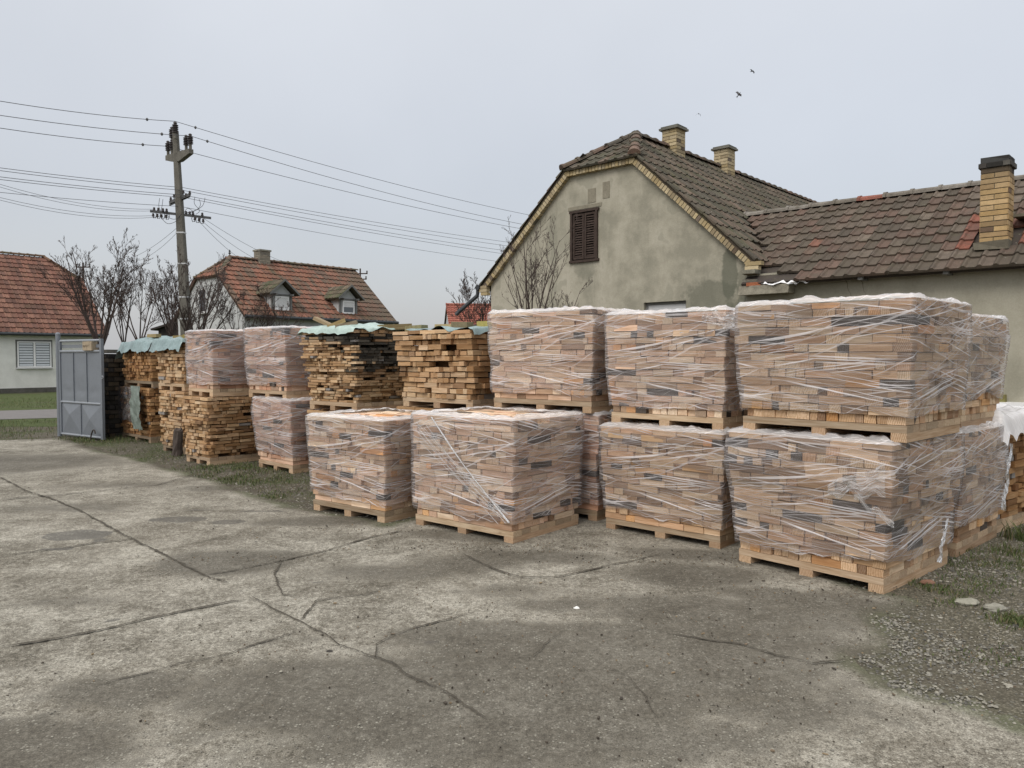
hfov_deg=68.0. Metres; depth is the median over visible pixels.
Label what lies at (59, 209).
power line
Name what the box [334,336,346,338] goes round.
firewood block
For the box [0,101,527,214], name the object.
power line
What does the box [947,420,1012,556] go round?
wrapped firewood pallet
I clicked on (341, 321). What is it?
timber offcut
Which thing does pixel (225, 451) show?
firewood block
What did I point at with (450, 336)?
firewood block
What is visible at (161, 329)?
shed
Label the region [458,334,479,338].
firewood block
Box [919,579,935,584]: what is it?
stone
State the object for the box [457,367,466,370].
firewood block
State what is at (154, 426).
firewood block
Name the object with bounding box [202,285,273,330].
bare tree
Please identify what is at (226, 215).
power line
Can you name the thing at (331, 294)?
dormer house
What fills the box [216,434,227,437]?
firewood block
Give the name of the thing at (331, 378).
firewood block
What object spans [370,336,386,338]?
firewood block
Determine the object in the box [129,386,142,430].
plastic sheet
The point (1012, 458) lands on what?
firewood block
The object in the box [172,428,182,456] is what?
log post
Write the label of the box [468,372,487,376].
firewood block
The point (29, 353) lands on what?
window
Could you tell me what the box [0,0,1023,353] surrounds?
sky
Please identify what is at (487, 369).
firewood block
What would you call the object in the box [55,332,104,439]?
metal gate
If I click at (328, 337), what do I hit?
firewood block
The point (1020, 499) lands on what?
firewood block
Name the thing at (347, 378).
firewood block
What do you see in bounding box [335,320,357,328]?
timber offcut
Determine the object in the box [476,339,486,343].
firewood block
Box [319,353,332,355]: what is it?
firewood block
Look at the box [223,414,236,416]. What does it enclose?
firewood block
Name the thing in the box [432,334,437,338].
firewood block
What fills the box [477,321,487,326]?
timber offcut
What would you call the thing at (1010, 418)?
film sheet
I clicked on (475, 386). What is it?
firewood block
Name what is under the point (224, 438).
firewood block
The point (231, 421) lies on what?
firewood block
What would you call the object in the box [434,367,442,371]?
firewood block
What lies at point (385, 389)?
firewood block
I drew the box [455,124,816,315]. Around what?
gabled house
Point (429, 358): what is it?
firewood block
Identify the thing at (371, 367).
firewood block
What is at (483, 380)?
firewood block
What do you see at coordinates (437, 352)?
firewood block
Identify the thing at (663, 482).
wrapped firewood pallet
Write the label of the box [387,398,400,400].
firewood block
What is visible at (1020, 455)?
firewood block
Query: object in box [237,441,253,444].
firewood block
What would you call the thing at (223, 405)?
firewood block
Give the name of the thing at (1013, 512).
firewood block
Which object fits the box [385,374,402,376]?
firewood block
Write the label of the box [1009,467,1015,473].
firewood block
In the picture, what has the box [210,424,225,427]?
firewood block
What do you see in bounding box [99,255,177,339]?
bare tree
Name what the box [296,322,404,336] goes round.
plastic sheet
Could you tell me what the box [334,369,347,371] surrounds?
firewood block
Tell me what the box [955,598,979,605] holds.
stone
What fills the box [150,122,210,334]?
utility pole
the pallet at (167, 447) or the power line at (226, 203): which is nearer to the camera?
the pallet at (167, 447)
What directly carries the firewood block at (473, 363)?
on the firewood block at (474, 368)
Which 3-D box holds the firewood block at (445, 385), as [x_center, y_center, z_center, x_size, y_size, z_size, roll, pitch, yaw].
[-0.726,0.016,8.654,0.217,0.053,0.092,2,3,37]
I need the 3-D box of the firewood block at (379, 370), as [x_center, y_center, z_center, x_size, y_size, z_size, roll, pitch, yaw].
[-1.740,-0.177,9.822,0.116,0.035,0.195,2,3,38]
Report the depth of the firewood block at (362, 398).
9.61 m
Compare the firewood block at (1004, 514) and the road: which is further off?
the road
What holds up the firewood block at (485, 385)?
on the firewood block
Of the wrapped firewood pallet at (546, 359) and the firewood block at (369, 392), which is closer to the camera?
the wrapped firewood pallet at (546, 359)
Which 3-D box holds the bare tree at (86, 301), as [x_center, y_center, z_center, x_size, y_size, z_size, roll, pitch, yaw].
[-10.070,-1.339,18.466,2.282,4.545,2.335,0,2,0]
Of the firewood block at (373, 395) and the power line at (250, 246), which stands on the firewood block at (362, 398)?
the firewood block at (373, 395)
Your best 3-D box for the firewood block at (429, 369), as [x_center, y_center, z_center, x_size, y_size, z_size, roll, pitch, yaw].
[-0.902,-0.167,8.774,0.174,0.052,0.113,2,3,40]
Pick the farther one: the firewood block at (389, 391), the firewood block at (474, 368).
the firewood block at (389, 391)
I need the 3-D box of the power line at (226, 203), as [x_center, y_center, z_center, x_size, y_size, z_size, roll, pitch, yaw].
[-4.863,-6.243,31.851,0.875,0.978,32.899,2,3,37]
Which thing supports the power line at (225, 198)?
attached to the utility pole at (176, 156)
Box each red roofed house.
[0,251,108,393]
[444,303,490,325]
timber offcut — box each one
[147,334,160,337]
[313,317,330,324]
[327,318,345,326]
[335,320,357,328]
[377,324,411,329]
[405,325,427,330]
[435,324,450,326]
[451,322,472,327]
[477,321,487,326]
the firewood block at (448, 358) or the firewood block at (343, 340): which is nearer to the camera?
the firewood block at (448, 358)
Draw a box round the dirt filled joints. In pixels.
[1,476,845,717]
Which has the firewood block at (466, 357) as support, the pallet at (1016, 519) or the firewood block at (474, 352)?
the firewood block at (474, 352)
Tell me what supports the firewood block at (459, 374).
on the loose firewood
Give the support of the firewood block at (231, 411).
on the firewood block at (230, 415)
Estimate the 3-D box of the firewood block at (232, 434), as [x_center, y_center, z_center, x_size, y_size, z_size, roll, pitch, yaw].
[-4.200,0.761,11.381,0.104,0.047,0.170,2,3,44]
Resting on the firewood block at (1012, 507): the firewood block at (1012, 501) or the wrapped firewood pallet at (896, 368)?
the firewood block at (1012, 501)
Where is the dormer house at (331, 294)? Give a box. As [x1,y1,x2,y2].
[173,249,398,334]
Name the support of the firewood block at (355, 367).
on the loose firewood
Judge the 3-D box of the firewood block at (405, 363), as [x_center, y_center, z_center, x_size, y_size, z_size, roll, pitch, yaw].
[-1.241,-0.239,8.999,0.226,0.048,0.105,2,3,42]
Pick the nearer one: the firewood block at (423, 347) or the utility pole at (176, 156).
the firewood block at (423, 347)
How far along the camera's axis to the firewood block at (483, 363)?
8.37 m
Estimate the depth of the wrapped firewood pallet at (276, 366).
10.62 m
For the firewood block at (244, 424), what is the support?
on the firewood block at (241, 427)
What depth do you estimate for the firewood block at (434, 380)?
8.69 m
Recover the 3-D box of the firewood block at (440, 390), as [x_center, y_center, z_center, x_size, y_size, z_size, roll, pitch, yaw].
[-0.791,0.072,8.678,0.248,0.060,0.117,2,3,39]
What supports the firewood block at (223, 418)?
on the firewood block at (231, 421)
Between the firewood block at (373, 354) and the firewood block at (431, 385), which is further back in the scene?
the firewood block at (373, 354)
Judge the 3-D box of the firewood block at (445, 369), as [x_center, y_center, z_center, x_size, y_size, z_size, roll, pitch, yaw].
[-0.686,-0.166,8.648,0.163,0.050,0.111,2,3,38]
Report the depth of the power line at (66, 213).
20.85 m
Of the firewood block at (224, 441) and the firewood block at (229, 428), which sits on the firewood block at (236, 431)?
the firewood block at (229, 428)
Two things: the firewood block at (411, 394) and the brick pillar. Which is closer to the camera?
the firewood block at (411, 394)
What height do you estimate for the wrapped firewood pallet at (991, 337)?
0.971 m
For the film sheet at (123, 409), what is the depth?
14.73 m
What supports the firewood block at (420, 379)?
on the firewood block
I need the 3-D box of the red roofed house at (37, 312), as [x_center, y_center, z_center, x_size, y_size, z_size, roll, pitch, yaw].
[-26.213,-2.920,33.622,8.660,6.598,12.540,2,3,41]
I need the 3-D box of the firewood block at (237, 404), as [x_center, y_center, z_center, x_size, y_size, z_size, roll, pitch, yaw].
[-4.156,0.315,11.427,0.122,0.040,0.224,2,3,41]
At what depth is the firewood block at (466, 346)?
8.32 m
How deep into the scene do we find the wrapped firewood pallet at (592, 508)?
7.34 m
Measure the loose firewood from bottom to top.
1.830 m
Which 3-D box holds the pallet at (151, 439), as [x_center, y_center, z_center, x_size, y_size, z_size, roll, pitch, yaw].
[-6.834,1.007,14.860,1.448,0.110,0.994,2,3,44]
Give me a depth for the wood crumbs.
4.33 m
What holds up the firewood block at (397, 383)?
on the firewood block
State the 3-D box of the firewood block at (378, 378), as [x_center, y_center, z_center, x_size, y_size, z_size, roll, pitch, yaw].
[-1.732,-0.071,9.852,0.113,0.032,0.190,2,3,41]
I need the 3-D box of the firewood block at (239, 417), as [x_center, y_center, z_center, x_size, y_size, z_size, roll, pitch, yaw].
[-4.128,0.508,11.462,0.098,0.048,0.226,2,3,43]
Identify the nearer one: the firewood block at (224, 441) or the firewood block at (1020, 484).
the firewood block at (1020, 484)
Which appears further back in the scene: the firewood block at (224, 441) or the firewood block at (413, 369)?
the firewood block at (224, 441)
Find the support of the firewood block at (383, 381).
on the loose firewood
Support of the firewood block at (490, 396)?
on the pallet at (435, 402)
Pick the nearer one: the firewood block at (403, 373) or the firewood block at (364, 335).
the firewood block at (403, 373)
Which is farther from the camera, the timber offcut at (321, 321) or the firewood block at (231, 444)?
the firewood block at (231, 444)
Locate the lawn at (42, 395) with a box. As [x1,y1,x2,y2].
[0,392,88,426]
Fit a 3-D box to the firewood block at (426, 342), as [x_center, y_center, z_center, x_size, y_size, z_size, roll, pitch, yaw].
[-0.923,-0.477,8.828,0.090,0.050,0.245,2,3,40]
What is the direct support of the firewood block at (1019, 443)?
on the firewood block
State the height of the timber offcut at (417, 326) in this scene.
0.068 m
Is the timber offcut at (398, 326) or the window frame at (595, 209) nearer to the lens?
the timber offcut at (398, 326)
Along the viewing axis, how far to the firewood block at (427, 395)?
8.83 m
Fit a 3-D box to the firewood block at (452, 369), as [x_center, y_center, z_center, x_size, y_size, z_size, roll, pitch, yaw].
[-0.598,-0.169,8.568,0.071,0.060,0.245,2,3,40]
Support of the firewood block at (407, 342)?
on the firewood block at (413, 348)
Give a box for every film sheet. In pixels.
[118,386,139,421]
[992,403,1023,445]
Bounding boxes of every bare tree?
[29,236,140,349]
[83,227,152,341]
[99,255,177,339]
[136,256,228,336]
[159,245,247,330]
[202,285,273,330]
[251,282,303,327]
[445,271,490,324]
[500,215,589,311]
[539,273,592,311]
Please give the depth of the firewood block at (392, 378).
9.94 m
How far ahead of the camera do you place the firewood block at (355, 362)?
9.47 m
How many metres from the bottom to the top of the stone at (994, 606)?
0.043 m
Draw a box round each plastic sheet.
[115,336,172,358]
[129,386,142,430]
[148,336,186,352]
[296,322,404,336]
[406,326,487,334]
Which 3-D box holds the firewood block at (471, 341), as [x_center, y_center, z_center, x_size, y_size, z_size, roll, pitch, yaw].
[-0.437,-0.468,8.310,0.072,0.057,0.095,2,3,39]
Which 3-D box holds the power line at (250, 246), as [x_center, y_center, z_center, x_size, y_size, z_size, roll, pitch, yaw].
[-9.213,-5.110,28.833,0.011,0.932,8.193,0,2,12]
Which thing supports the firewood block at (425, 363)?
on the firewood block at (429, 369)
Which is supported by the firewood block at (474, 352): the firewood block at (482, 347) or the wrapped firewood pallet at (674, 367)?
the firewood block at (482, 347)
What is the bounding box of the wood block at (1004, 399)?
[999,394,1006,401]
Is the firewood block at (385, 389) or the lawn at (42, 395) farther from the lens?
the lawn at (42, 395)
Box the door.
[648,303,685,312]
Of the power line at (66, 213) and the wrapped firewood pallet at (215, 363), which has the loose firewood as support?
the wrapped firewood pallet at (215, 363)
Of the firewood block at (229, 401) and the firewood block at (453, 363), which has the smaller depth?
the firewood block at (453, 363)
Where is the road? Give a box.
[0,409,56,418]
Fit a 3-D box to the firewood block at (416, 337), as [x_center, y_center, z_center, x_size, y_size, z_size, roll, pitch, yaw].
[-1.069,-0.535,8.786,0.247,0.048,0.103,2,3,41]
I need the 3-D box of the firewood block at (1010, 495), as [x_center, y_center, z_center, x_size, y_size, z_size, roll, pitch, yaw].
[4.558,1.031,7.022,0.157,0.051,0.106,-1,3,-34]
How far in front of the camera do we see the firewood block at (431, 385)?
8.73 m
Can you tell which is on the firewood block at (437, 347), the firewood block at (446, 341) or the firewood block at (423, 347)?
the firewood block at (446, 341)
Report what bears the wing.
on the ground at (1006, 701)
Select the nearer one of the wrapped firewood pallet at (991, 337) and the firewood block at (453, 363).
the wrapped firewood pallet at (991, 337)
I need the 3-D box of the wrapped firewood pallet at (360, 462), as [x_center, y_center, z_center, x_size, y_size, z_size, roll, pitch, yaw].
[-1.343,0.798,7.975,1.193,1.026,1.115,2,3,37]
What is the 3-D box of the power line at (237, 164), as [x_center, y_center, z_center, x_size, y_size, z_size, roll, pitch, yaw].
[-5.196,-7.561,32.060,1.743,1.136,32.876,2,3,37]
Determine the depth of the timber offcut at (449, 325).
9.21 m
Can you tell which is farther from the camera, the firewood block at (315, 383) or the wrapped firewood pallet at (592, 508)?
the firewood block at (315, 383)
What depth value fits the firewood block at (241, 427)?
11.51 m
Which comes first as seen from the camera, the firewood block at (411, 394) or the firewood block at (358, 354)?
the firewood block at (411, 394)
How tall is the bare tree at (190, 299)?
4.946 m
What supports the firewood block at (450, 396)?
on the pallet at (435, 402)
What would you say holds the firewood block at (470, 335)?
on the firewood block at (481, 341)
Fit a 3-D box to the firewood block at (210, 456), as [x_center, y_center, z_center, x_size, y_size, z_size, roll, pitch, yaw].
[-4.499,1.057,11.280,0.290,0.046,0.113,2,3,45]
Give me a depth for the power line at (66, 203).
20.87 m
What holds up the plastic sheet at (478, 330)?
on the loose firewood
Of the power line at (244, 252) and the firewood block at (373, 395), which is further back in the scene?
the power line at (244, 252)
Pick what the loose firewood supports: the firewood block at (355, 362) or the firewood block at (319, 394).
the firewood block at (319, 394)
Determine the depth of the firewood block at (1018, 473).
7.19 m
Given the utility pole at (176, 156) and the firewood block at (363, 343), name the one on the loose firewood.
the firewood block at (363, 343)
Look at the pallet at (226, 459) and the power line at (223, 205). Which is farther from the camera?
the power line at (223, 205)
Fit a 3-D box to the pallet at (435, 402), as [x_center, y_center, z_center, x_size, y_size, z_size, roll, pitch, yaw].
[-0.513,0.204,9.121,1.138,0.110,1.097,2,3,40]
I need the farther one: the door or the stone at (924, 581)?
the door
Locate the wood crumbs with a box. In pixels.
[6,481,1023,767]
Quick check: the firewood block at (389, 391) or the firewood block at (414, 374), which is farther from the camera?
the firewood block at (389, 391)
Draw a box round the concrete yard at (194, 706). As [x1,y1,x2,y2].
[0,438,1023,767]
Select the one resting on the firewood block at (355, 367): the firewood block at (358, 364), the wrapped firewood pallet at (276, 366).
the firewood block at (358, 364)
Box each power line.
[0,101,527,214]
[0,115,518,223]
[0,170,504,245]
[0,179,501,253]
[0,184,128,208]
[0,192,491,260]
[0,197,118,215]
[1,128,519,228]
[1,187,124,210]
[1,200,153,218]
[3,168,503,241]
[3,177,497,249]
[205,219,316,272]
[207,225,293,273]
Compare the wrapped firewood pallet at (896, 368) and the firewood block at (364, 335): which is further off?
the firewood block at (364, 335)
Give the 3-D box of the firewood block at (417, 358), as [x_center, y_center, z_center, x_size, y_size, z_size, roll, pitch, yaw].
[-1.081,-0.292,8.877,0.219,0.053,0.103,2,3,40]
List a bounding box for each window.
[16,341,52,368]
[197,289,206,313]
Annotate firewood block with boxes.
[149,424,162,427]
[201,454,216,457]
[205,418,216,420]
[205,431,223,434]
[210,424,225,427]
[215,447,224,450]
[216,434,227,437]
[217,404,230,407]
[217,417,231,420]
[217,437,231,440]
[217,440,230,443]
[220,450,230,452]
[222,427,234,430]
[223,400,234,403]
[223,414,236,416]
[224,420,236,422]
[224,443,239,446]
[226,410,237,413]
[226,423,238,426]
[226,433,238,436]
[230,403,244,406]
[230,430,243,432]
[232,416,246,419]
[235,425,247,428]
[236,445,247,448]
[237,422,250,425]
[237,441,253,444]
[238,438,250,441]
[239,432,253,435]
[239,448,254,451]
[240,428,255,431]
[308,382,320,384]
[309,393,322,395]
[310,366,326,368]
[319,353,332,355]
[322,350,332,352]
[324,336,333,338]
[324,391,335,393]
[327,377,336,379]
[329,385,342,387]
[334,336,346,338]
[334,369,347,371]
[336,391,349,393]
[337,339,355,341]
[338,366,347,368]
[342,377,359,379]
[344,356,358,357]
[345,351,360,352]
[346,372,361,374]
[348,361,362,363]
[348,366,363,368]
[351,353,366,355]
[351,364,366,365]
[353,397,371,399]
[354,342,373,344]
[357,334,368,336]
[358,337,371,339]
[362,391,375,393]
[364,367,379,368]
[365,345,381,346]
[366,394,381,396]
[367,353,380,355]
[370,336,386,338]
[370,339,388,341]
[370,342,387,344]
[370,377,386,379]
[375,369,385,371]
[380,350,397,352]
[380,390,393,393]
[381,380,395,382]
[381,388,391,390]
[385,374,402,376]
[387,377,397,379]
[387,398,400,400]
[391,382,402,384]
[398,362,412,365]
[399,341,415,344]
[399,372,407,375]
[402,356,417,360]
[404,382,421,386]
[407,346,416,350]
[407,367,417,371]
[407,392,419,396]
[408,372,419,376]
[409,335,429,339]
[410,357,425,360]
[414,377,428,381]
[416,362,435,365]
[417,393,431,397]
[419,345,427,349]
[419,372,432,376]
[420,388,431,392]
[422,341,431,344]
[424,382,438,387]
[425,356,434,360]
[425,367,433,371]
[428,344,445,349]
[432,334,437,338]
[432,378,437,382]
[432,388,453,392]
[433,372,446,377]
[434,350,451,354]
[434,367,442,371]
[435,355,446,360]
[437,373,444,376]
[439,383,452,387]
[440,339,453,343]
[441,393,452,398]
[442,351,454,354]
[443,367,448,371]
[443,378,449,382]
[445,356,452,360]
[446,394,455,398]
[447,334,454,338]
[449,362,458,365]
[449,366,463,371]
[451,372,467,376]
[453,383,469,388]
[454,339,466,343]
[456,356,476,359]
[456,394,467,399]
[457,344,478,349]
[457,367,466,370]
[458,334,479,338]
[459,361,468,365]
[465,333,485,337]
[466,384,480,388]
[467,339,475,343]
[467,350,486,354]
[467,366,483,371]
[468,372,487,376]
[468,394,483,399]
[469,361,488,365]
[473,345,487,349]
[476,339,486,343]
[476,356,487,360]
[478,362,489,365]
[478,367,490,371]
[478,378,488,382]
[481,393,494,398]
[482,383,489,387]
[1000,492,1014,499]
[1000,511,1008,518]
[1004,498,1016,505]
[1005,455,1013,462]
[1006,504,1017,510]
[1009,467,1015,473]
[1009,509,1017,515]
[1011,459,1023,467]
[1014,482,1022,487]
[1015,470,1022,476]
[1016,441,1022,446]
[1016,452,1023,459]
[1016,496,1023,502]
[1017,501,1023,506]
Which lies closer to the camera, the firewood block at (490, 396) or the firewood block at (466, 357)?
the firewood block at (466, 357)
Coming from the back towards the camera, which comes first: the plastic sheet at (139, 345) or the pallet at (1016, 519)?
the plastic sheet at (139, 345)
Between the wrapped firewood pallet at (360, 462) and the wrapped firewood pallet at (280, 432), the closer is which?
the wrapped firewood pallet at (360, 462)
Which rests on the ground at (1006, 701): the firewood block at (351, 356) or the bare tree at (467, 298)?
the bare tree at (467, 298)
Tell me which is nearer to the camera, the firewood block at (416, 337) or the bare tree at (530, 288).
the firewood block at (416, 337)
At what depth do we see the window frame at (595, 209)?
15.19 m
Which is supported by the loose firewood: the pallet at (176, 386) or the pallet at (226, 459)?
the pallet at (176, 386)
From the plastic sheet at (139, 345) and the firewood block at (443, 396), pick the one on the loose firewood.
the plastic sheet at (139, 345)
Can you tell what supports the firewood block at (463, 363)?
on the firewood block at (461, 368)
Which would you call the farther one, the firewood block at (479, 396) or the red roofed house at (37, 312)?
the red roofed house at (37, 312)
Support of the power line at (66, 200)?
attached to the utility pole at (176, 156)
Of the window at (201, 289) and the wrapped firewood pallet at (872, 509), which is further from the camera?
the window at (201, 289)
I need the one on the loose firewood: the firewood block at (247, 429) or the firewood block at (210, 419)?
the firewood block at (210, 419)
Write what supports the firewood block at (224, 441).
on the loose firewood
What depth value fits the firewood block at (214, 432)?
11.19 m
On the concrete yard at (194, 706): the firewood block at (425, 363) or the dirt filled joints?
the dirt filled joints
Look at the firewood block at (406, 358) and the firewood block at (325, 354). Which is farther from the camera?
the firewood block at (325, 354)
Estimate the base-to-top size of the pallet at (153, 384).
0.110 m
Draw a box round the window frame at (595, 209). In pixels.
[569,207,599,263]
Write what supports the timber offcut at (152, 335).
on the plastic sheet at (139, 345)
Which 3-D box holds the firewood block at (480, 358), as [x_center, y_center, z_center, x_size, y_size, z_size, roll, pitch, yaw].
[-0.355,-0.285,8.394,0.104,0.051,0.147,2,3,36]
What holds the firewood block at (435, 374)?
on the firewood block at (434, 380)
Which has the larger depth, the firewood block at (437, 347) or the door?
the door
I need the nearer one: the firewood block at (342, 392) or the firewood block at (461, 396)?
the firewood block at (461, 396)
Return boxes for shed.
[150,322,176,335]
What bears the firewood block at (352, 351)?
on the loose firewood
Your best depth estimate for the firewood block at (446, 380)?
8.55 m
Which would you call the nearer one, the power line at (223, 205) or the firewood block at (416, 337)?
the firewood block at (416, 337)
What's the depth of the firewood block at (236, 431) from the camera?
11.39 m
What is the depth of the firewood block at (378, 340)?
9.73 m
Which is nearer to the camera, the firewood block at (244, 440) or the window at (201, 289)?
the firewood block at (244, 440)
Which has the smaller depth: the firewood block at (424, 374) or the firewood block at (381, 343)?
the firewood block at (424, 374)
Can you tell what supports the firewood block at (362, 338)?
on the firewood block
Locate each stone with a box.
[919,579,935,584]
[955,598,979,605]
[983,602,1006,611]
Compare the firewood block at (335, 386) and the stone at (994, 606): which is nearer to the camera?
the stone at (994, 606)
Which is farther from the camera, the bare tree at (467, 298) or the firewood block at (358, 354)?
the bare tree at (467, 298)
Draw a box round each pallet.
[122,432,161,442]
[124,380,159,387]
[159,383,188,390]
[163,444,185,454]
[185,329,250,396]
[186,453,259,464]
[243,325,313,398]
[251,395,329,473]
[305,407,418,522]
[310,400,408,410]
[403,397,493,408]
[410,406,584,543]
[487,305,645,412]
[502,404,612,520]
[598,419,739,548]
[604,305,747,430]
[724,425,964,593]
[734,293,972,442]
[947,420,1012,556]
[958,313,1010,429]
[996,511,1023,532]
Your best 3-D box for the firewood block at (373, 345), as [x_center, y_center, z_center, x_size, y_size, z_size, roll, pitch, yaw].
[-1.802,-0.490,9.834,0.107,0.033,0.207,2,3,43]
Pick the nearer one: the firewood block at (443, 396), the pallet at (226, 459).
the firewood block at (443, 396)
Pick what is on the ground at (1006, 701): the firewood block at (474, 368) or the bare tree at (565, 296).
the bare tree at (565, 296)
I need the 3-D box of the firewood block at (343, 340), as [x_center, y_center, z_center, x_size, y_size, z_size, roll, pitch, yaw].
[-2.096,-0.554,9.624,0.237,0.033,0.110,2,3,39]
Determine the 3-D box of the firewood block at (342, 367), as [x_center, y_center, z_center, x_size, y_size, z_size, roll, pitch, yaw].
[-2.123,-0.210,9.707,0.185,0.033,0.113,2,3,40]
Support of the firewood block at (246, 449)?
on the loose firewood
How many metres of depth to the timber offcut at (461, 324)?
8.69 m
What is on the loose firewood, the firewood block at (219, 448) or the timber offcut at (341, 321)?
the firewood block at (219, 448)
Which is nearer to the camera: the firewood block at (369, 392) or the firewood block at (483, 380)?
the firewood block at (483, 380)
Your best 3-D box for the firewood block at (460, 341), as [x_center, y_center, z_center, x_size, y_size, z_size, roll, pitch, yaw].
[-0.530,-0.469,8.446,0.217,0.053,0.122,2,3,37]
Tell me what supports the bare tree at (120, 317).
on the lawn at (42, 395)
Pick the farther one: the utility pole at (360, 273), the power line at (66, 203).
the utility pole at (360, 273)
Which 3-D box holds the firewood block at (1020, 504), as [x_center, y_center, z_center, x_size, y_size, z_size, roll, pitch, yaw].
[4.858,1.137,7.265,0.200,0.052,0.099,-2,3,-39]
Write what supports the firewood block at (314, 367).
on the loose firewood
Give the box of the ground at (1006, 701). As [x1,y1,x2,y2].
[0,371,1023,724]
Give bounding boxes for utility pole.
[75,262,90,280]
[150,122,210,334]
[359,268,367,279]
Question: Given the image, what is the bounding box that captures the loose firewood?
[121,329,1023,511]
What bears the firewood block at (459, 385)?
on the firewood block
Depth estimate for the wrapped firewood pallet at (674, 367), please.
6.61 m
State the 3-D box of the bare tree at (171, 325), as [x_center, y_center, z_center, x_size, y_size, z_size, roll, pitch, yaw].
[-9.596,-1.419,22.387,2.230,4.421,2.452,2,3,43]
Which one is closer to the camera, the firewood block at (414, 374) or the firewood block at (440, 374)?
the firewood block at (440, 374)
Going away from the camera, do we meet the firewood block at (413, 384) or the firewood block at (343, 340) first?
the firewood block at (413, 384)
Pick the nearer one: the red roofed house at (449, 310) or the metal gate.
the metal gate
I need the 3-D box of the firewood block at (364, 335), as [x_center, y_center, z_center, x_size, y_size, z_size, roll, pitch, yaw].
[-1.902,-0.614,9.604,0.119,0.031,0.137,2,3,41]
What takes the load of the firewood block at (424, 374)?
on the firewood block at (420, 379)
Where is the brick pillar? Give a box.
[90,350,125,437]
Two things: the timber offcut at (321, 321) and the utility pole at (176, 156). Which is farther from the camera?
the utility pole at (176, 156)
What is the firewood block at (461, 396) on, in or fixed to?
on the pallet at (435, 402)
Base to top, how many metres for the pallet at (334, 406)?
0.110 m
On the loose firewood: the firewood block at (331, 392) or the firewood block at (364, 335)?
the firewood block at (331, 392)
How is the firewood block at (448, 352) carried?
on the firewood block at (448, 358)
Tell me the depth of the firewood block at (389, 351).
9.84 m
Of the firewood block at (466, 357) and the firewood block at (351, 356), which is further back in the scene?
the firewood block at (351, 356)
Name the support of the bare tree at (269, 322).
on the lawn at (42, 395)
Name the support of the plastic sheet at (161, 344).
on the loose firewood
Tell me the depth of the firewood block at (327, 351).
9.82 m
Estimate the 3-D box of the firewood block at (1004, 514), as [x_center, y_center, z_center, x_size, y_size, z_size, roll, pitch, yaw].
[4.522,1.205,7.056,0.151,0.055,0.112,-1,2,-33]
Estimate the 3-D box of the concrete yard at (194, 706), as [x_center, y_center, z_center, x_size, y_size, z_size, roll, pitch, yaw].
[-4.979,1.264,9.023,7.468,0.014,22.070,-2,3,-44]
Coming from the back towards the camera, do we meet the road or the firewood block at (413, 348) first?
the road
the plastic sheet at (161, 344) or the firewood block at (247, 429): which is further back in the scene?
the plastic sheet at (161, 344)
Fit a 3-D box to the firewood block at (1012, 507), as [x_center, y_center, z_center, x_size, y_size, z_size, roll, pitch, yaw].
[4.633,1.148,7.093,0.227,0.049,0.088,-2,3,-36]
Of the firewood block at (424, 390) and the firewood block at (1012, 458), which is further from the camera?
the firewood block at (424, 390)
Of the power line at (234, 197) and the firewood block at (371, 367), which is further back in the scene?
the power line at (234, 197)
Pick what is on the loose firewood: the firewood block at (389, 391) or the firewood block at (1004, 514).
the firewood block at (389, 391)
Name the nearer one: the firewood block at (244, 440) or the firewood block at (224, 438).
the firewood block at (224, 438)
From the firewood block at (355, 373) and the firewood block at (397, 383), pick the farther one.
the firewood block at (397, 383)
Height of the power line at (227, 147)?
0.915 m
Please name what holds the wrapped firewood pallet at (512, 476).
on the concrete yard at (194, 706)
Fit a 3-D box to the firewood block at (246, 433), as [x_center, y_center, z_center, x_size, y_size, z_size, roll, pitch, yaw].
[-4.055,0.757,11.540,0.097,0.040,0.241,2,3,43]
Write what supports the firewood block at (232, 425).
on the firewood block at (229, 428)
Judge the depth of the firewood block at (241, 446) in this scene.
11.48 m
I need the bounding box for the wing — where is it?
[738,154,1023,405]
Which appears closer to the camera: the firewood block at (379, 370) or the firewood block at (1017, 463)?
the firewood block at (1017, 463)
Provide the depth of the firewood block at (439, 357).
8.58 m

